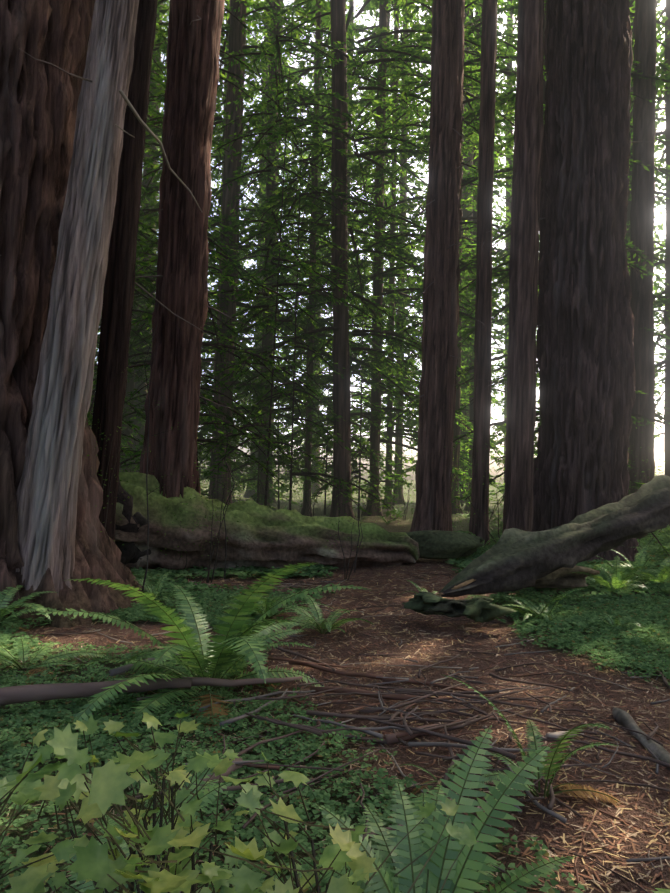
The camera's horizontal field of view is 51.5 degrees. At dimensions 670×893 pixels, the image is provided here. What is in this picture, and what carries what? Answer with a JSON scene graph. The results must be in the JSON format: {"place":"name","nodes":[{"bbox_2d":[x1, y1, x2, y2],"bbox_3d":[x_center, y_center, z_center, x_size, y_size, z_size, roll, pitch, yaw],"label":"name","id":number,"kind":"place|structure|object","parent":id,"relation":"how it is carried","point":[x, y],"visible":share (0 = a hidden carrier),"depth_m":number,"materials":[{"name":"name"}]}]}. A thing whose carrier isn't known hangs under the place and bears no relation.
{"place":"outdoors","nodes":[
{"label":"outdoors","id":0,"kind":"place"},
{"bbox_2d":[0,477,669,892],"bbox_3d":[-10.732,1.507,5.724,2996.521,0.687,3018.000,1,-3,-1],"label":"ground","id":1,"kind":"structure","parent":0,"point":[532,821],"depth_m":5.21,"materials":[{"name":"brown soil"}]},
{"bbox_2d":[12,614,620,807],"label":"dead fern fronds","id":2,"kind":"object","parent":1,"relation":"on","point":[222,712],"visible":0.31,"depth_m":4.53,"materials":[{"name":"brown plant"}]},
{"bbox_2d":[0,0,669,627],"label":"tree trunks","id":3,"kind":"object","parent":1,"relation":"on","point":[72,158],"visible":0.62,"depth_m":14.66,"materials":[{"name":"brown plant"}]},
{"bbox_2d":[0,0,669,420],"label":"dead branches","id":4,"kind":"object","parent":3,"relation":"attached to","point":[140,120],"visible":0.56,"depth_m":13.18,"materials":[{"name":"brown wood"}]},
{"bbox_2d":[0,530,669,892],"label":"ground cover plants","id":5,"kind":"object","parent":1,"relation":"on","point":[630,602],"visible":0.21,"depth_m":4.63,"materials":[{"name":"green plant"}]},
{"bbox_2d":[0,505,669,892],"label":"fern fronds","id":6,"kind":"object","parent":1,"relation":"on","point":[236,649],"visible":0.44,"depth_m":3.54,"materials":[{"name":"green plant"}]},
{"bbox_2d":[0,560,669,892],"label":"fallen branches","id":7,"kind":"object","parent":1,"relation":"on","point":[22,694],"visible":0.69,"depth_m":4.56,"materials":[{"name":"brown wood"}]},
{"bbox_2d":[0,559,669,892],"bbox_3d":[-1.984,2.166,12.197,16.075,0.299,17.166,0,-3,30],"label":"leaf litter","id":8,"kind":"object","parent":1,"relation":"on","point":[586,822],"visible":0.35,"depth_m":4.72,"materials":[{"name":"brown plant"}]},
{"bbox_2d":[0,711,669,892],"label":"vine maple","id":9,"kind":"object","parent":1,"relation":"on","point":[95,861],"depth_m":1.61,"materials":[{"name":"green plant"}]},
{"bbox_2d":[86,367,669,556],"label":"understory shrubs","id":10,"kind":"object","parent":1,"relation":"on","point":[466,486],"visible":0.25,"depth_m":21.87,"materials":[{"name":"green plant"}]},
{"bbox_2d":[87,0,669,557],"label":"conifer","id":11,"kind":"object","parent":1,"relation":"on","point":[409,80],"depth_m":26.52,"materials":[{"name":"green plant"}]},
{"bbox_2d":[103,322,662,596],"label":"saplings","id":12,"kind":"object","parent":1,"relation":"on","point":[357,550],"visible":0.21,"depth_m":11.95,"materials":[{"name":"brown wood"}]},
{"bbox_2d":[115,472,669,622],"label":"fallen logs","id":13,"kind":"object","parent":1,"relation":"on","point":[513,559],"visible":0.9,"depth_m":12.08,"materials":[{"name":"wood"}]},
{"bbox_2d":[612,707,669,769],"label":"weathered branch","id":14,"kind":"object","parent":1,"relation":"on","point":[625,719],"visible":0.73,"depth_m":4.50,"materials":[{"name":"grey wood"}]},
{"bbox_2d":[95,0,665,481],"label":"sky","id":15,"kind":"structure","parent":0,"point":[496,414],"materials":[{"name":"white"}]}
]}

